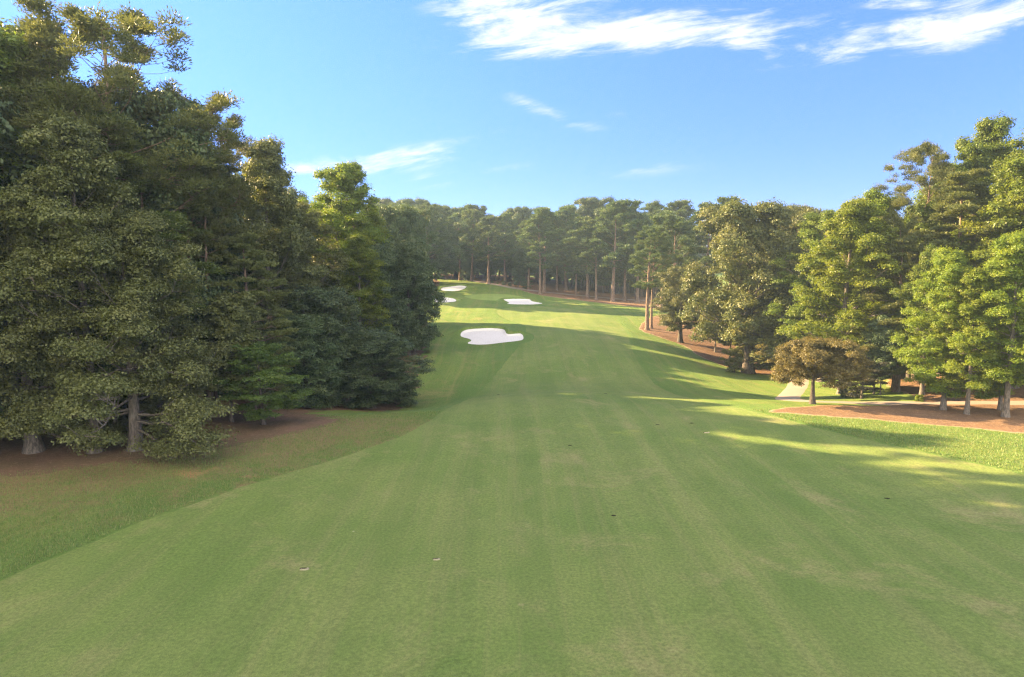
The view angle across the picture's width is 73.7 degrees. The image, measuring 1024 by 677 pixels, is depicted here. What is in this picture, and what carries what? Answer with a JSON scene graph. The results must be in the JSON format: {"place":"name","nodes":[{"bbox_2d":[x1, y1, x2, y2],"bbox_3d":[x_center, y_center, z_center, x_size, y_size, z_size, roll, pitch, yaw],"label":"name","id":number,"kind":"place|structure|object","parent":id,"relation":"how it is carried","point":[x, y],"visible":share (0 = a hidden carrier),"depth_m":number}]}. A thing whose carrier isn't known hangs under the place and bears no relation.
{"place":"outdoors","nodes":[
{"label":"outdoors","id":0,"kind":"place"},
{"bbox_2d":[0,272,1023,580],"bbox_3d":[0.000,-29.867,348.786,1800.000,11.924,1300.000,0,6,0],"label":"ground","id":1,"kind":"structure","parent":0,"point":[464,370],"depth_m":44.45},
{"bbox_2d":[0,49,48,423],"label":"forest tree","id":2,"kind":"object","parent":1,"relation":"on","point":[4,128],"visible":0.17,"depth_m":36.89},
{"bbox_2d":[0,17,81,325],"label":"sweetgum tree","id":3,"kind":"object","parent":1,"relation":"on","point":[12,28],"visible":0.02,"depth_m":42.10},
{"bbox_2d":[0,24,91,325],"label":"sweetgum tree","id":4,"kind":"object","parent":1,"relation":"on","point":[10,45],"visible":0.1,"depth_m":38.55},
{"bbox_2d":[0,194,149,455],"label":"beech tree","id":5,"kind":"object","parent":1,"relation":"on","point":[33,442],"visible":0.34,"depth_m":33.93},
{"bbox_2d":[0,11,172,228],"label":"pine tree","id":6,"kind":"object","parent":1,"relation":"on","point":[86,30],"visible":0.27,"depth_m":39.69},
{"bbox_2d":[0,113,187,453],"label":"broadleaf tree","id":7,"kind":"object","parent":1,"relation":"on","point":[68,146],"visible":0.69,"depth_m":33.96},
{"bbox_2d":[51,278,151,442],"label":"young tree","id":8,"kind":"object","parent":1,"relation":"on","point":[103,366],"visible":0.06,"depth_m":36.77},
{"bbox_2d":[3,105,217,426],"bbox_3d":[-23.394,-3.744,40.553,13.574,19.601,11.987,5,8,41],"label":"forest tree","id":9,"kind":"object","parent":1,"relation":"on","point":[128,167],"visible":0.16,"depth_m":39.20},
{"bbox_2d":[0,203,240,460],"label":"beech tree","id":10,"kind":"object","parent":1,"relation":"on","point":[147,256],"visible":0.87,"depth_m":34.42},
{"bbox_2d":[0,0,248,416],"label":"pine tree","id":11,"kind":"object","parent":1,"relation":"on","point":[131,24],"visible":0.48,"depth_m":39.03},
{"bbox_2d":[54,76,250,408],"bbox_3d":[-24.405,-5.590,45.971,14.459,22.794,13.303,-3,7,-30],"label":"forest tree","id":12,"kind":"object","parent":1,"relation":"on","point":[154,134],"visible":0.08,"depth_m":43.20},
{"bbox_2d":[105,316,212,440],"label":"beech tree","id":13,"kind":"object","parent":1,"relation":"on","point":[155,401],"visible":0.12,"depth_m":39.00},
{"bbox_2d":[110,164,224,410],"bbox_3d":[-23.187,-2.531,43.801,10.472,16.630,9.840,-5,8,-40],"label":"pine tree","id":14,"kind":"object","parent":1,"relation":"on","point":[211,268],"visible":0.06,"depth_m":42.98},
{"bbox_2d":[139,140,240,398],"bbox_3d":[-21.522,-3.738,45.446,5.262,19.172,6.403,4,10,33],"label":"pine tree","id":15,"kind":"object","parent":1,"relation":"on","point":[202,212],"visible":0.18,"depth_m":44.71},
{"bbox_2d":[172,142,250,400],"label":"forest tree","id":16,"kind":"object","parent":1,"relation":"on","point":[203,260],"visible":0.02,"depth_m":48.93},
{"bbox_2d":[179,156,246,417],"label":"pine tree","id":17,"kind":"object","parent":1,"relation":"on","point":[212,199],"visible":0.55,"depth_m":45.16},
{"bbox_2d":[0,346,427,476],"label":"leaf litter","id":18,"kind":"object","parent":1,"relation":"on","point":[58,456],"visible":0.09,"depth_m":39.10},
{"bbox_2d":[0,189,54,432],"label":"beech tree","id":19,"kind":"object","parent":18,"relation":"on","point":[7,325],"visible":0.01,"depth_m":36.53},
{"bbox_2d":[154,86,288,401],"bbox_3d":[-21.575,-5.789,48.961,10.966,23.232,11.290,-4,7,-36],"label":"pine tree","id":20,"kind":"object","parent":1,"relation":"on","point":[249,199],"visible":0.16,"depth_m":47.44},
{"bbox_2d":[194,288,269,421],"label":"young tree","id":21,"kind":"object","parent":1,"relation":"on","point":[225,314],"visible":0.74,"depth_m":43.28},
{"bbox_2d":[205,229,299,411],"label":"pine tree","id":22,"kind":"object","parent":1,"relation":"on","point":[240,245],"visible":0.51,"depth_m":47.36},
{"bbox_2d":[223,171,281,393],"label":"forest tree","id":23,"kind":"object","parent":1,"relation":"on","point":[251,271],"visible":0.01,"depth_m":59.85},
{"bbox_2d":[210,341,315,424],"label":"dogwood tree","id":24,"kind":"object","parent":1,"relation":"on","point":[266,377],"visible":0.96,"depth_m":42.60},
{"bbox_2d":[227,133,330,360],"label":"sweetgum tree","id":25,"kind":"object","parent":1,"relation":"on","point":[269,161],"visible":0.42,"depth_m":56.15},
{"bbox_2d":[283,184,310,202],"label":"forest tree","id":26,"kind":"object","parent":1,"relation":"on","point":[291,191],"visible":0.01,"depth_m":107.49},
{"bbox_2d":[257,311,348,408],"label":"evergreen tree","id":27,"kind":"object","parent":1,"relation":"on","point":[310,328],"visible":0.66,"depth_m":53.82},
{"bbox_2d":[251,198,357,314],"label":"sweetgum tree","id":28,"kind":"object","parent":1,"relation":"on","point":[310,223],"visible":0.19,"depth_m":65.40},
{"bbox_2d":[272,283,373,405],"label":"evergreen tree","id":29,"kind":"object","parent":1,"relation":"on","point":[324,301],"visible":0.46,"depth_m":55.92},
{"bbox_2d":[296,158,389,321],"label":"tulip tree","id":30,"kind":"object","parent":1,"relation":"on","point":[344,178],"visible":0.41,"depth_m":74.19},
{"bbox_2d":[323,232,394,337],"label":"tree","id":31,"kind":"object","parent":1,"relation":"on","point":[359,251],"visible":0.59,"depth_m":68.96},
{"bbox_2d":[343,211,394,326],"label":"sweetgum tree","id":32,"kind":"object","parent":1,"relation":"on","point":[375,223],"visible":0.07,"depth_m":78.50},
{"bbox_2d":[344,241,414,358],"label":"forest tree","id":33,"kind":"object","parent":1,"relation":"on","point":[399,320],"visible":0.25,"depth_m":74.13},
{"bbox_2d":[331,327,435,409],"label":"evergreen tree","id":34,"kind":"object","parent":1,"relation":"on","point":[379,352],"visible":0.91,"depth_m":56.51},
{"bbox_2d":[365,326,407,394],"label":"pine tree","id":35,"kind":"object","parent":1,"relation":"on","point":[385,328],"visible":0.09,"depth_m":60.17},
{"bbox_2d":[364,201,426,310],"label":"evergreen tree","id":36,"kind":"object","parent":1,"relation":"on","point":[400,222],"visible":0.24,"depth_m":93.11},
{"bbox_2d":[383,203,433,271],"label":"forest tree","id":37,"kind":"object","parent":1,"relation":"on","point":[431,226],"visible":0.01,"depth_m":150.00},
{"bbox_2d":[388,196,429,205],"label":"forest tree","id":38,"kind":"object","parent":1,"relation":"on","point":[418,201],"visible":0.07,"depth_m":198.16},
{"bbox_2d":[385,207,437,298],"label":"pine tree","id":39,"kind":"object","parent":1,"relation":"on","point":[419,228],"visible":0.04,"depth_m":104.30},
{"bbox_2d":[382,238,447,354],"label":"evergreen tree","id":40,"kind":"object","parent":1,"relation":"on","point":[411,256],"visible":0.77,"depth_m":76.76},
{"bbox_2d":[423,202,449,256],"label":"forest tree","id":41,"kind":"object","parent":1,"relation":"on","point":[437,251],"visible":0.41,"depth_m":158.84},
{"bbox_2d":[412,203,471,283],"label":"forest tree","id":42,"kind":"object","parent":1,"relation":"on","point":[443,262],"visible":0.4,"depth_m":170.50},
{"bbox_2d":[441,286,465,290],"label":"sand bunker","id":43,"kind":"object","parent":1,"relation":"on","point":[454,288],"visible":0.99,"depth_m":166.15},
{"bbox_2d":[450,206,468,277],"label":"forest tree","id":44,"kind":"object","parent":1,"relation":"on","point":[454,209],"visible":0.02,"depth_m":199.60},
{"bbox_2d":[446,213,474,279],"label":"pine tree","id":45,"kind":"object","parent":1,"relation":"on","point":[461,218],"visible":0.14,"depth_m":187.37},
{"bbox_2d":[453,203,477,276],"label":"forest tree","id":46,"kind":"object","parent":1,"relation":"on","point":[467,207],"visible":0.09,"depth_m":197.08},
{"bbox_2d":[460,258,474,280],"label":"evergreen tree","id":47,"kind":"object","parent":1,"relation":"on","point":[467,270],"visible":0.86,"depth_m":185.45},
{"bbox_2d":[452,209,489,280],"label":"pine tree","id":48,"kind":"object","parent":1,"relation":"on","point":[475,215],"visible":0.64,"depth_m":182.68},
{"bbox_2d":[464,204,493,277],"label":"forest tree","id":49,"kind":"object","parent":1,"relation":"on","point":[482,209],"visible":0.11,"depth_m":198.93},
{"bbox_2d":[465,220,497,278],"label":"forest tree","id":50,"kind":"object","parent":1,"relation":"on","point":[476,263],"visible":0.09,"depth_m":190.18},
{"bbox_2d":[461,328,522,344],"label":"sand bunker","id":51,"kind":"object","parent":1,"relation":"on","point":[480,336],"visible":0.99,"depth_m":90.78},
{"bbox_2d":[465,294,520,299],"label":"putting green","id":52,"kind":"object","parent":1,"relation":"on","point":[487,296],"visible":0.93,"depth_m":152.68},
{"bbox_2d":[482,236,505,279],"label":"young tree","id":53,"kind":"object","parent":1,"relation":"on","point":[490,260],"visible":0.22,"depth_m":188.00},
{"bbox_2d":[492,238,515,281],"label":"young tree","id":54,"kind":"object","parent":1,"relation":"on","point":[507,263],"visible":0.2,"depth_m":185.33},
{"bbox_2d":[0,306,1023,676],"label":"fairway","id":55,"kind":"structure","parent":1,"relation":"on","point":[562,504],"depth_m":23.50},
{"bbox_2d":[498,206,538,277],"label":"forest tree","id":56,"kind":"object","parent":1,"relation":"on","point":[520,215],"visible":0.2,"depth_m":187.13},
{"bbox_2d":[511,253,526,286],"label":"evergreen tree","id":57,"kind":"object","parent":1,"relation":"on","point":[517,272],"visible":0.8,"depth_m":170.46},
{"bbox_2d":[504,299,541,303],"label":"sand bunker","id":58,"kind":"object","parent":1,"relation":"on","point":[519,301],"visible":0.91,"depth_m":145.90},
{"bbox_2d":[517,214,557,293],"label":"pine tree","id":59,"kind":"object","parent":1,"relation":"on","point":[543,222],"visible":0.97,"depth_m":157.41},
{"bbox_2d":[526,239,552,284],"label":"young tree","id":60,"kind":"object","parent":1,"relation":"on","point":[534,269],"visible":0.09,"depth_m":180.93},
{"bbox_2d":[522,206,575,292],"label":"pine tree","id":61,"kind":"object","parent":1,"relation":"on","point":[546,213],"visible":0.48,"depth_m":158.42},
{"bbox_2d":[546,243,563,275],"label":"young tree","id":62,"kind":"object","parent":1,"relation":"on","point":[553,272],"visible":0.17,"depth_m":179.50},
{"bbox_2d":[543,213,572,290],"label":"pine tree","id":63,"kind":"object","parent":1,"relation":"on","point":[560,222],"visible":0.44,"depth_m":165.06},
{"bbox_2d":[439,274,733,308],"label":"straw bed","id":64,"kind":"object","parent":1,"relation":"on","point":[551,286],"visible":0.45,"depth_m":167.42},
{"bbox_2d":[467,215,511,283],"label":"pine tree","id":65,"kind":"object","parent":64,"relation":"on","point":[484,224],"visible":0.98,"depth_m":173.98},
{"bbox_2d":[492,212,523,283],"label":"pine tree","id":66,"kind":"object","parent":64,"relation":"on","point":[508,221],"visible":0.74,"depth_m":177.64},
{"bbox_2d":[512,219,547,289],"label":"pine tree","id":67,"kind":"object","parent":64,"relation":"on","point":[521,260],"visible":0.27,"depth_m":164.94},
{"bbox_2d":[550,205,581,289],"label":"pine tree","id":68,"kind":"object","parent":64,"relation":"on","point":[567,211],"visible":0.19,"depth_m":169.42},
{"bbox_2d":[559,234,585,294],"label":"pine tree","id":69,"kind":"object","parent":64,"relation":"on","point":[569,268],"visible":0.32,"depth_m":159.75},
{"bbox_2d":[555,215,607,297],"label":"pine tree","id":70,"kind":"object","parent":64,"relation":"on","point":[577,228],"visible":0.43,"depth_m":154.17},
{"bbox_2d":[578,218,611,299],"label":"pine tree","id":71,"kind":"object","parent":64,"relation":"on","point":[592,257],"visible":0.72,"depth_m":150.83},
{"bbox_2d":[588,198,643,301],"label":"pine tree","id":72,"kind":"object","parent":64,"relation":"on","point":[618,208],"visible":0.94,"depth_m":147.22},
{"bbox_2d":[606,206,645,300],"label":"pine tree","id":73,"kind":"object","parent":64,"relation":"on","point":[621,261],"visible":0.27,"depth_m":150.91},
{"bbox_2d":[616,213,658,301],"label":"pine tree","id":74,"kind":"object","parent":64,"relation":"on","point":[645,219],"visible":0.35,"depth_m":149.10},
{"bbox_2d":[558,195,614,290],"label":"forest tree","id":75,"kind":"object","parent":1,"relation":"on","point":[591,206],"visible":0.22,"depth_m":171.48},
{"bbox_2d":[575,242,599,290],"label":"young tree","id":76,"kind":"object","parent":1,"relation":"on","point":[590,275],"visible":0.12,"depth_m":171.92},
{"bbox_2d":[591,254,612,292],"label":"young tree","id":77,"kind":"object","parent":1,"relation":"on","point":[600,279],"visible":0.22,"depth_m":168.57},
{"bbox_2d":[594,218,626,293],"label":"forest tree","id":78,"kind":"object","parent":1,"relation":"on","point":[618,278],"visible":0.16,"depth_m":167.90},
{"bbox_2d":[623,262,643,296],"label":"young tree","id":79,"kind":"object","parent":1,"relation":"on","point":[631,278],"visible":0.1,"depth_m":162.66},
{"bbox_2d":[628,224,676,330],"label":"pine tree","id":80,"kind":"object","parent":1,"relation":"on","point":[636,255],"visible":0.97,"depth_m":107.10},
{"bbox_2d":[639,199,668,293],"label":"forest tree","id":81,"kind":"object","parent":1,"relation":"on","point":[652,205],"visible":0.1,"depth_m":167.05},
{"bbox_2d":[634,231,678,328],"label":"pine tree","id":82,"kind":"object","parent":1,"relation":"on","point":[659,237],"visible":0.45,"depth_m":109.34},
{"bbox_2d":[644,210,694,307],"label":"pine tree","id":83,"kind":"object","parent":1,"relation":"on","point":[667,212],"visible":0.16,"depth_m":130.43},
{"bbox_2d":[644,213,700,287],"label":"pine tree","id":84,"kind":"object","parent":1,"relation":"on","point":[678,224],"visible":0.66,"depth_m":116.73},
{"bbox_2d":[651,198,704,265],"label":"forest tree","id":85,"kind":"object","parent":1,"relation":"on","point":[681,208],"visible":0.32,"depth_m":158.05},
{"bbox_2d":[681,200,728,298],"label":"pine tree","id":86,"kind":"object","parent":1,"relation":"on","point":[707,260],"visible":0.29,"depth_m":124.84},
{"bbox_2d":[639,314,774,374],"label":"straw bed","id":87,"kind":"object","parent":1,"relation":"on","point":[704,351],"visible":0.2,"depth_m":99.49},
{"bbox_2d":[648,265,713,342],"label":"oak tree","id":88,"kind":"object","parent":87,"relation":"on","point":[672,277],"visible":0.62,"depth_m":96.23},
{"bbox_2d":[718,347,744,372],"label":"shrub","id":89,"kind":"object","parent":87,"relation":"on","point":[733,352],"visible":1,"depth_m":79.45},
{"bbox_2d":[675,197,818,373],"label":"oak tree","id":90,"kind":"object","parent":87,"relation":"on","point":[762,239],"visible":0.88,"depth_m":76.61},
{"bbox_2d":[696,193,752,289],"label":"pine tree","id":91,"kind":"object","parent":1,"relation":"on","point":[722,200],"visible":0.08,"depth_m":129.37},
{"bbox_2d":[733,203,824,318],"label":"oak tree","id":92,"kind":"object","parent":1,"relation":"on","point":[797,208],"visible":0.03,"depth_m":92.31},
{"bbox_2d":[730,317,849,369],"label":"shrub","id":93,"kind":"object","parent":1,"relation":"on","point":[762,363],"visible":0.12,"depth_m":78.36},
{"bbox_2d":[753,206,841,319],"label":"oak tree","id":94,"kind":"object","parent":1,"relation":"on","point":[799,217],"visible":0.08,"depth_m":87.85},
{"bbox_2d":[762,209,856,381],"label":"sweetgum tree","id":95,"kind":"object","parent":1,"relation":"on","point":[811,236],"visible":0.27,"depth_m":69.92},
{"bbox_2d":[783,195,914,393],"bbox_3d":[29.906,-3.588,59.860,11.782,17.846,10.252,0,6,0],"label":"tulip tree","id":96,"kind":"object","parent":1,"relation":"on","point":[854,215],"visible":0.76,"depth_m":58.51},
{"bbox_2d":[834,354,891,398],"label":"plum tree","id":97,"kind":"object","parent":1,"relation":"on","point":[862,387],"visible":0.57,"depth_m":53.87},
{"bbox_2d":[828,185,904,380],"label":"tulip tree","id":98,"kind":"object","parent":1,"relation":"on","point":[878,198],"visible":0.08,"depth_m":63.92},
{"bbox_2d":[858,314,895,393],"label":"young tree","id":99,"kind":"object","parent":1,"relation":"on","point":[871,336],"visible":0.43,"depth_m":56.64},
{"bbox_2d":[867,326,902,394],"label":"young tree","id":100,"kind":"object","parent":1,"relation":"on","point":[884,350],"visible":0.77,"depth_m":56.07},
{"bbox_2d":[847,235,925,391],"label":"pine tree","id":101,"kind":"object","parent":1,"relation":"on","point":[903,243],"visible":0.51,"depth_m":56.80},
{"bbox_2d":[770,372,1023,432],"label":"straw bed","id":102,"kind":"object","parent":1,"relation":"on","point":[980,416],"visible":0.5,"depth_m":46.59},
{"bbox_2d":[755,334,874,403],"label":"maple tree","id":103,"kind":"object","parent":102,"relation":"on","point":[803,359],"visible":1,"depth_m":48.45},
{"bbox_2d":[889,245,983,409],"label":"tulip tree","id":104,"kind":"object","parent":102,"relation":"on","point":[949,264],"visible":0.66,"depth_m":46.90},
{"bbox_2d":[875,210,934,389],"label":"pine tree","id":105,"kind":"object","parent":1,"relation":"on","point":[898,220],"visible":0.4,"depth_m":57.86},
{"bbox_2d":[890,293,924,391],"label":"young tree","id":106,"kind":"object","parent":1,"relation":"on","point":[898,314],"visible":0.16,"depth_m":56.80},
{"bbox_2d":[862,138,963,378],"bbox_3d":[37.672,-7.035,63.215,7.598,22.213,8.121,-3,7,-24],"label":"pine tree","id":107,"kind":"object","parent":1,"relation":"on","point":[918,156],"visible":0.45,"depth_m":61.13},
{"bbox_2d":[876,199,954,378],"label":"forest tree","id":108,"kind":"object","parent":1,"relation":"on","point":[919,208],"visible":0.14,"depth_m":61.48},
{"bbox_2d":[887,243,953,394],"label":"sweetgum tree","id":109,"kind":"object","parent":1,"relation":"on","point":[926,257],"visible":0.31,"depth_m":53.90},
{"bbox_2d":[903,160,971,354],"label":"tulip tree","id":110,"kind":"object","parent":1,"relation":"on","point":[919,195],"visible":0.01,"depth_m":67.19},
{"bbox_2d":[880,168,1008,362],"bbox_3d":[37.643,-4.949,57.916,12.150,18.738,10.605,1,6,8],"label":"pine tree","id":111,"kind":"object","parent":1,"relation":"on","point":[959,188],"visible":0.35,"depth_m":56.61},
{"bbox_2d":[923,266,1009,414],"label":"sweetgum tree","id":112,"kind":"object","parent":1,"relation":"on","point":[981,382],"visible":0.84,"depth_m":44.93},
{"bbox_2d":[915,110,1023,322],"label":"tulip tree","id":113,"kind":"object","parent":1,"relation":"on","point":[985,148],"visible":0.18,"depth_m":59.73},
{"bbox_2d":[950,128,1023,350],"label":"tulip tree","id":114,"kind":"object","parent":1,"relation":"on","point":[1002,182],"visible":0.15,"depth_m":54.26},
{"bbox_2d":[955,152,1023,388],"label":"tulip tree","id":115,"kind":"object","parent":1,"relation":"on","point":[1014,166],"visible":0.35,"depth_m":53.23},
{"bbox_2d":[959,227,1023,417],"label":"sweetgum tree","id":116,"kind":"object","parent":1,"relation":"on","point":[1007,260],"visible":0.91,"depth_m":43.92},
{"bbox_2d":[972,277,1023,410],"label":"tulip tree","id":117,"kind":"object","parent":1,"relation":"on","point":[999,393],"visible":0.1,"depth_m":46.71},
{"bbox_2d":[0,0,1023,222],"label":"sky","id":118,"kind":"structure","parent":0,"point":[498,105]},
{"bbox_2d":[448,278,658,300],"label":"cart path","id":119,"kind":"structure","parent":0,"point":[537,290],"depth_m":165.28},
{"bbox_2d":[656,305,1023,404],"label":"cart path","id":120,"kind":"structure","parent":0,"point":[790,392],"depth_m":51.45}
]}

